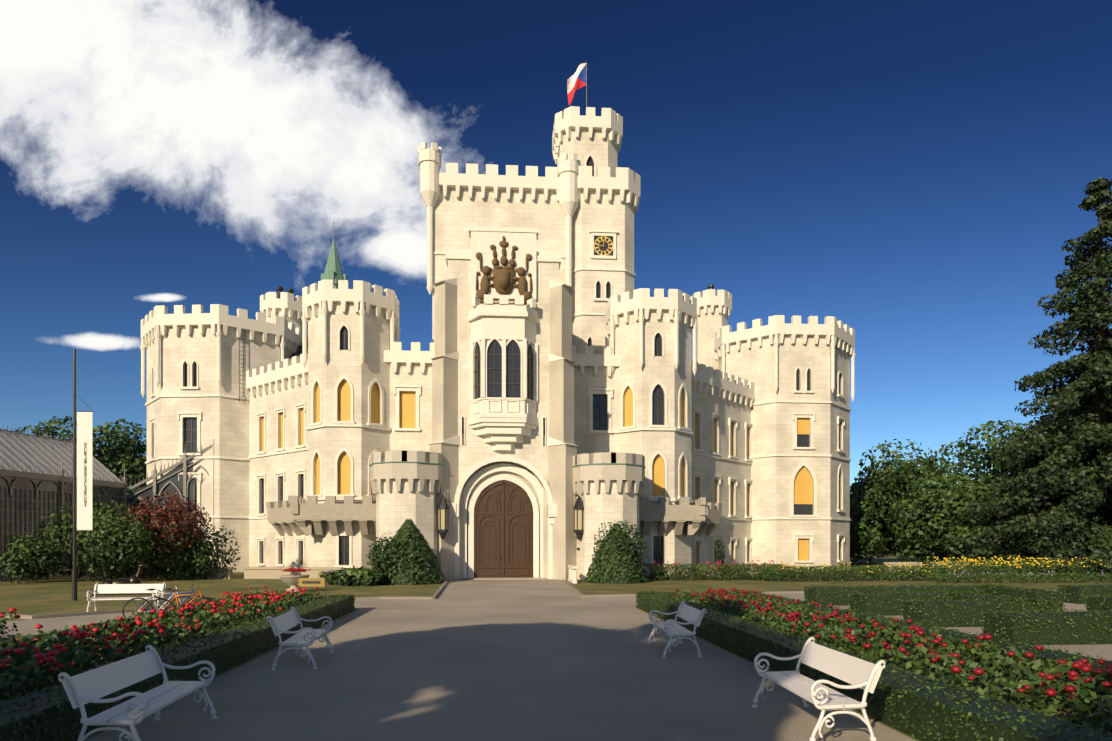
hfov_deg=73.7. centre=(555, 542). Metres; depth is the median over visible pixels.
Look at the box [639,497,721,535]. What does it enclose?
balcony
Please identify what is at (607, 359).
battlements
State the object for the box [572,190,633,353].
stair tower
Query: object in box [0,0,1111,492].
sky
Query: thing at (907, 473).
tree
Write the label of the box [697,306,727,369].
turret
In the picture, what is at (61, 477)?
greenhouse
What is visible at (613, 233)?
clock frame
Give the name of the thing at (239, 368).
ladder rods
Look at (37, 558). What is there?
shrub
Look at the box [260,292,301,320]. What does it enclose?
battlements
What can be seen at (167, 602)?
bike tyres
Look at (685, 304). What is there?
octagonal battlement
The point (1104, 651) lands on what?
parterre gravel
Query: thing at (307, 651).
iron bench
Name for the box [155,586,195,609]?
bike frame
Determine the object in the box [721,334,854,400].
corner column
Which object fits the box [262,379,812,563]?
window shutters
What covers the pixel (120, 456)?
tree
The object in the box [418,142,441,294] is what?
bartizan
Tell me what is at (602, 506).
round turret
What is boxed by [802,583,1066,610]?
hedge
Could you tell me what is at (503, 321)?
oriel
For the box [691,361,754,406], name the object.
battlements
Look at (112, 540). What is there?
shrub
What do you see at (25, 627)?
cross path
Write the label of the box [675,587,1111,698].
roses
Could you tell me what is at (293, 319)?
turret
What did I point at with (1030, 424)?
tree
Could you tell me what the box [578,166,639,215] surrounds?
stair tower battlement
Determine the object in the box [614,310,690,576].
tower
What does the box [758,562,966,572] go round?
flowers
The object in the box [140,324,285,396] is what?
corner column
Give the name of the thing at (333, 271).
spire
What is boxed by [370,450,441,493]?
battlements
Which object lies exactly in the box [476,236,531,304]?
coat of arms
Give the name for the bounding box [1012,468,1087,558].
tree
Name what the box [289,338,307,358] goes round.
roof
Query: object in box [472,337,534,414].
oriel tracery
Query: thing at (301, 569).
urn flowers
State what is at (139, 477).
tree
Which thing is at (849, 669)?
bench boards
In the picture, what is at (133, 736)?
iron bench
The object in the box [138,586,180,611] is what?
bike frame
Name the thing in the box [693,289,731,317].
battlements
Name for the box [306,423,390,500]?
octagonal bands
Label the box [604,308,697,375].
pilaster strip
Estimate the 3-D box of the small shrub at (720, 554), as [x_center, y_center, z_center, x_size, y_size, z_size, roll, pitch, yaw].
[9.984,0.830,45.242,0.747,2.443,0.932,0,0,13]
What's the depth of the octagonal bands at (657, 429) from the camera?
45.57 m
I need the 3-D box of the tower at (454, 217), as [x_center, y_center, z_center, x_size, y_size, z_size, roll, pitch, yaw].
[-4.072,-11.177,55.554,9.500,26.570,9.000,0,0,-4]
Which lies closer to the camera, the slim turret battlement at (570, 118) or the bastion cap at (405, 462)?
the bastion cap at (405, 462)
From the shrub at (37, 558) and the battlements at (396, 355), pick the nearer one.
the shrub at (37, 558)
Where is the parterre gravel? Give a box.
[802,601,1111,660]
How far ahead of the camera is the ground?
33.83 m
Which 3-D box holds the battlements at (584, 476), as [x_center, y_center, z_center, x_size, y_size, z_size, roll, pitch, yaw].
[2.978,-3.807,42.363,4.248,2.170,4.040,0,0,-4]
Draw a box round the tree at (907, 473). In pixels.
[852,420,1029,560]
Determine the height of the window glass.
28.450 m
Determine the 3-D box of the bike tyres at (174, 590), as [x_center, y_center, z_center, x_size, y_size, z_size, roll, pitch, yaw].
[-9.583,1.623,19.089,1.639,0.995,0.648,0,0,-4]
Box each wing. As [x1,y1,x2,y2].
[249,377,307,574]
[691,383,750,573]
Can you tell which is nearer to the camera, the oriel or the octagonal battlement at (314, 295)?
the oriel
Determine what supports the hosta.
on the ground
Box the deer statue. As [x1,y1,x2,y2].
[92,561,147,594]
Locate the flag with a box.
[567,63,585,104]
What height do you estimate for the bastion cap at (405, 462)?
0.050 m
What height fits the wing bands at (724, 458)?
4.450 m
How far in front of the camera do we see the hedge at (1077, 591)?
25.29 m
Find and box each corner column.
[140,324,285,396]
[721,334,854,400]
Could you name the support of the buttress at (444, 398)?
on the ground
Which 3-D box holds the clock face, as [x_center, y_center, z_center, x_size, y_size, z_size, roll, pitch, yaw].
[3.285,-20.492,51.264,1.360,1.360,0.001,0,0,-4]
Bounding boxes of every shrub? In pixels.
[0,534,68,582]
[32,498,137,578]
[63,512,171,581]
[146,525,240,579]
[714,536,724,572]
[850,498,887,564]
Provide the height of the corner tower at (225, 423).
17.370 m
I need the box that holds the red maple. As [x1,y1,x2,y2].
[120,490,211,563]
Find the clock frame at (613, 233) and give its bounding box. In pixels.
[589,229,617,258]
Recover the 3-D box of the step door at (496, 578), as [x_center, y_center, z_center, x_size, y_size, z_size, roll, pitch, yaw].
[-2.977,2.068,42.199,4.800,0.080,1.000,0,0,-4]
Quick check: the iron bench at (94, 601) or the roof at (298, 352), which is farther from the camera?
the roof at (298, 352)
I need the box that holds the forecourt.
[436,580,579,598]
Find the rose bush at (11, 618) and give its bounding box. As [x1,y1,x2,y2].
[0,611,20,640]
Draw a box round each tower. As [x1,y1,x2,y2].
[147,326,292,571]
[432,187,565,342]
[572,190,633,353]
[614,310,690,576]
[718,335,849,570]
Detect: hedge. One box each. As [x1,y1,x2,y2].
[0,593,355,740]
[635,590,1111,740]
[645,563,794,579]
[754,565,982,581]
[802,583,1066,610]
[926,572,1111,582]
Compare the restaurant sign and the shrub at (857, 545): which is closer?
the restaurant sign
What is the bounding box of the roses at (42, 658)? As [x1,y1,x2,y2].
[0,586,318,671]
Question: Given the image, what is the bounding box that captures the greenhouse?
[0,425,213,579]
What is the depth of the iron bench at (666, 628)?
13.59 m
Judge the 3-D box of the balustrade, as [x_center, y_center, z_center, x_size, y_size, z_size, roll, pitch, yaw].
[0.862,1.673,39.289,0.240,0.870,2.700,0,0,-4]
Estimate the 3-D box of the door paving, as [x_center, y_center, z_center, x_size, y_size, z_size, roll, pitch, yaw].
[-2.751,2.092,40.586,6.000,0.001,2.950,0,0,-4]
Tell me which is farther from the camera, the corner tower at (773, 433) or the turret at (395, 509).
the corner tower at (773, 433)
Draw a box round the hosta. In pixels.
[326,566,382,585]
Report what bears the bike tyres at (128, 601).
on the ground
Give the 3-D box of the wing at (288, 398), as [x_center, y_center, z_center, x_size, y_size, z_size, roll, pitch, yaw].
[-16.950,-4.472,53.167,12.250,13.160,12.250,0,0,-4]
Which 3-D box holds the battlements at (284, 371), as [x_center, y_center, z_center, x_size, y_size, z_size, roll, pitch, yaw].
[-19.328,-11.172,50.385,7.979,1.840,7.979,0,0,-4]
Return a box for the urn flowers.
[280,568,310,571]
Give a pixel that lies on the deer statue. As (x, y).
(134, 579)
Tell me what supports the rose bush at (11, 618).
on the cross path at (25, 627)
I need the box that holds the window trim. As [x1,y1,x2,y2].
[149,153,844,567]
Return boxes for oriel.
[468,294,538,450]
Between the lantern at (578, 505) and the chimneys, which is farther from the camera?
the chimneys
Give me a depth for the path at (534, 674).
10.53 m
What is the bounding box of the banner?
[77,412,91,529]
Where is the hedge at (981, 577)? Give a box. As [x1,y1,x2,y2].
[926,572,1111,582]
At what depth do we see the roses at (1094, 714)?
10.32 m
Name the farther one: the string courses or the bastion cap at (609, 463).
the string courses
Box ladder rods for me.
[239,330,244,401]
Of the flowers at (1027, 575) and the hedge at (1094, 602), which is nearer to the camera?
the hedge at (1094, 602)
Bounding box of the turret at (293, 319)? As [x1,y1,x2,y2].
[266,309,301,328]
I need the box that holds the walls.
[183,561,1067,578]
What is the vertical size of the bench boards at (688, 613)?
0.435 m
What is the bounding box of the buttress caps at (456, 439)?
[430,278,577,445]
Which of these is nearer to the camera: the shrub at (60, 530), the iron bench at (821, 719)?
the iron bench at (821, 719)
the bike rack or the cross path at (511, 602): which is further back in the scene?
the cross path at (511, 602)
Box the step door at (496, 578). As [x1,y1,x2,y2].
[461,577,545,579]
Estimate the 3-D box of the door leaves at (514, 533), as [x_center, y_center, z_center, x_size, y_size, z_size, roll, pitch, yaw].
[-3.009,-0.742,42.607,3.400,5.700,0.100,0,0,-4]
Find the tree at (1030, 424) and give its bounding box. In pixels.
[987,408,1069,485]
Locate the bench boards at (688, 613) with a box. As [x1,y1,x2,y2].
[653,603,704,635]
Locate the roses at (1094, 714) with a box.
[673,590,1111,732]
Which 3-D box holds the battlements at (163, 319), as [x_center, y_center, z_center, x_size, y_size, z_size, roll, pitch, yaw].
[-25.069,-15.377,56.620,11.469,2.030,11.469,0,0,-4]
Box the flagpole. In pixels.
[586,60,587,106]
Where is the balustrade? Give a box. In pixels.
[568,565,576,583]
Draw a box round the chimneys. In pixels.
[277,284,713,298]
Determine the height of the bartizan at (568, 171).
11.000 m
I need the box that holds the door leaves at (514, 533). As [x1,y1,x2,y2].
[474,480,532,576]
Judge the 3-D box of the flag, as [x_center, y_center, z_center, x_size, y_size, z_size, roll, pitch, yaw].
[1.517,-33.267,53.794,1.430,3.050,0.391,0,0,-1]
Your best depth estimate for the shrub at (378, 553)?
37.17 m
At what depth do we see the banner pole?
26.78 m
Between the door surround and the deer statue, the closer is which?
the deer statue
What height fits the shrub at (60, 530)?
5.191 m
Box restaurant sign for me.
[295,578,324,586]
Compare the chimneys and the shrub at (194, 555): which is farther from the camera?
the chimneys
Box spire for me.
[321,225,346,288]
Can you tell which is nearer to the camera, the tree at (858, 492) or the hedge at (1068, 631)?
the hedge at (1068, 631)
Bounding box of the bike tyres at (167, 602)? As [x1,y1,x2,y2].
[140,584,210,610]
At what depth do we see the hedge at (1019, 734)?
8.83 m
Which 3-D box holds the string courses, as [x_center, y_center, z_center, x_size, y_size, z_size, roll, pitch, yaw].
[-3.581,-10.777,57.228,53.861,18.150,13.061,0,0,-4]
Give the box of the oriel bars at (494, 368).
[474,342,532,398]
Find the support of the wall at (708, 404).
on the ground
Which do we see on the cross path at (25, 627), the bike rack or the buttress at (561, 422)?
the bike rack
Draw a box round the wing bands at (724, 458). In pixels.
[691,451,751,520]
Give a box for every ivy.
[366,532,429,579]
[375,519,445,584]
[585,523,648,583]
[592,520,649,576]
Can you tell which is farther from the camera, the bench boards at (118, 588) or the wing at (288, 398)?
the wing at (288, 398)
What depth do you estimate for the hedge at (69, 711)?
10.82 m
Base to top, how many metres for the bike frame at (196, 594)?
0.660 m
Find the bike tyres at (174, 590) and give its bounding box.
[145,585,212,613]
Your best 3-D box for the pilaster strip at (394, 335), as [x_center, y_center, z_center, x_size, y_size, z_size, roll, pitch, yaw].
[-12.796,-12.437,46.546,5.724,3.670,5.724,0,0,-4]
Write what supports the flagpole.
on the slim turret at (583, 146)
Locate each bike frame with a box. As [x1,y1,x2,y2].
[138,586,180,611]
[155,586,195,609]
[163,588,203,609]
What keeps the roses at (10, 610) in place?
on the rose bush at (11, 618)
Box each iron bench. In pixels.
[58,645,217,740]
[86,582,164,611]
[266,606,333,669]
[648,600,706,656]
[752,637,885,740]
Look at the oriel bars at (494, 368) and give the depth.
41.20 m
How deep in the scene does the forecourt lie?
32.24 m
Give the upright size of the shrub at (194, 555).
3.343 m
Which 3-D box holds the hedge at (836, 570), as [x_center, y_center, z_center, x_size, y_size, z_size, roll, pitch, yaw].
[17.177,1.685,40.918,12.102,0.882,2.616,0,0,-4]
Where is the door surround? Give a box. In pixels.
[450,456,556,579]
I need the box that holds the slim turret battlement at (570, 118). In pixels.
[552,106,622,164]
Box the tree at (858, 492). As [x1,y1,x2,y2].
[850,471,917,561]
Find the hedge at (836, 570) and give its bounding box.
[754,565,982,581]
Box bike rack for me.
[135,604,194,610]
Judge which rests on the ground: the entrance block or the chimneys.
the entrance block
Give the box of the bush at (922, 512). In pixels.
[888,471,1015,566]
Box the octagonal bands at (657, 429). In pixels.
[613,427,692,502]
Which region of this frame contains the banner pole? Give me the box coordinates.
[72,349,92,600]
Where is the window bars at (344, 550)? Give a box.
[184,158,839,564]
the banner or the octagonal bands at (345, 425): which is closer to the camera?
the banner
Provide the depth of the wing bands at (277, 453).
50.64 m
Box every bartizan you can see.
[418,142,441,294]
[557,153,579,286]
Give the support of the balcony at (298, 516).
attached to the tower at (360, 444)
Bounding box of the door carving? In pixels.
[474,481,532,577]
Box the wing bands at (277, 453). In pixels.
[248,447,307,518]
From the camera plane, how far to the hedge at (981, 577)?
38.42 m
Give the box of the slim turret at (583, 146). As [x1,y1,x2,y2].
[557,129,616,285]
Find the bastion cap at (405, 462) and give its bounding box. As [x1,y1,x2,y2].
[369,461,443,465]
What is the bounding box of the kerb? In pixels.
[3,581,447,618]
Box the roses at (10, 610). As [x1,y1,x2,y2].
[0,608,20,618]
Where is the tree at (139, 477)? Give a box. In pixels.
[118,458,146,488]
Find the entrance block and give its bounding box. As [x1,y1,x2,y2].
[448,259,558,577]
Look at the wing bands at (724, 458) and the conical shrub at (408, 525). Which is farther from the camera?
the wing bands at (724, 458)
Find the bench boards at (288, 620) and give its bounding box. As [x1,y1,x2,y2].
[269,609,326,644]
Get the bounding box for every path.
[0,599,377,637]
[84,607,915,740]
[360,594,804,608]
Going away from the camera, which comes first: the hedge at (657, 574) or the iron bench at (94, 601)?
the iron bench at (94, 601)
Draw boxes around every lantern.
[436,491,449,538]
[573,491,583,549]
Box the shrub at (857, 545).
[850,498,887,564]
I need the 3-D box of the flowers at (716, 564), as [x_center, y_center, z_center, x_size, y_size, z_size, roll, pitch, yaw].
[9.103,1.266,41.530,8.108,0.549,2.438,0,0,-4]
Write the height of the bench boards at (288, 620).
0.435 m
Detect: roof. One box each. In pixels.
[0,431,121,482]
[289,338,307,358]
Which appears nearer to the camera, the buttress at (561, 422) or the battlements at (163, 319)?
the buttress at (561, 422)
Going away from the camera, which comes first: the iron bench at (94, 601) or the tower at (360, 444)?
the iron bench at (94, 601)
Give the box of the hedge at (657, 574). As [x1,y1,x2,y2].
[645,563,794,579]
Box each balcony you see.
[266,496,375,535]
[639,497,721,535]
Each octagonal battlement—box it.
[302,279,398,329]
[605,288,696,333]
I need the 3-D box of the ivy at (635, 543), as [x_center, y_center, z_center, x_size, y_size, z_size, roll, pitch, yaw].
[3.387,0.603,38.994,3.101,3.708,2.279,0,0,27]
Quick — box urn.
[279,575,309,592]
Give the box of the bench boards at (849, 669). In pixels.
[761,642,882,708]
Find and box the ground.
[0,546,1111,740]
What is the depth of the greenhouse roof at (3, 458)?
46.37 m
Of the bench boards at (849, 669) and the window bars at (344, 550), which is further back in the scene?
the window bars at (344, 550)
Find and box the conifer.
[959,176,1111,577]
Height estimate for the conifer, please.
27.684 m
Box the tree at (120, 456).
[14,416,146,494]
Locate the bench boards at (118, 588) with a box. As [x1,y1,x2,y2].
[89,584,165,599]
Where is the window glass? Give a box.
[185,158,839,564]
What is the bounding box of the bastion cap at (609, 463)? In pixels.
[572,463,645,467]
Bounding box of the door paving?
[450,579,561,581]
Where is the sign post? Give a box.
[296,577,325,595]
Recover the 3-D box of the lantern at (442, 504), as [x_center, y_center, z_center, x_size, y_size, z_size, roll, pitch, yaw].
[-6.261,-1.017,41.226,0.750,3.650,1.427,0,0,-4]
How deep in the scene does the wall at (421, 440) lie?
45.86 m
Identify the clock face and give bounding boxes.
[594,236,612,255]
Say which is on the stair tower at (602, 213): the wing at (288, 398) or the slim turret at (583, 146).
the slim turret at (583, 146)
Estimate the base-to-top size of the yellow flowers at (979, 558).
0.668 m
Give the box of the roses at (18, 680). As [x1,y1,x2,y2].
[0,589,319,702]
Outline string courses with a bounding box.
[145,251,850,520]
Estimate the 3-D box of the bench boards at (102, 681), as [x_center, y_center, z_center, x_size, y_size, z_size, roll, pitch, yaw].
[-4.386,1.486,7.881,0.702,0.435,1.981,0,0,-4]
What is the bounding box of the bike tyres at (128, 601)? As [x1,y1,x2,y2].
[122,586,193,617]
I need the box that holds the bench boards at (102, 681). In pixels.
[61,650,206,723]
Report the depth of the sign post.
25.70 m
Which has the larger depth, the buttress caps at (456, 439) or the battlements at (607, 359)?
the battlements at (607, 359)
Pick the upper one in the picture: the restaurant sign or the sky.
the sky

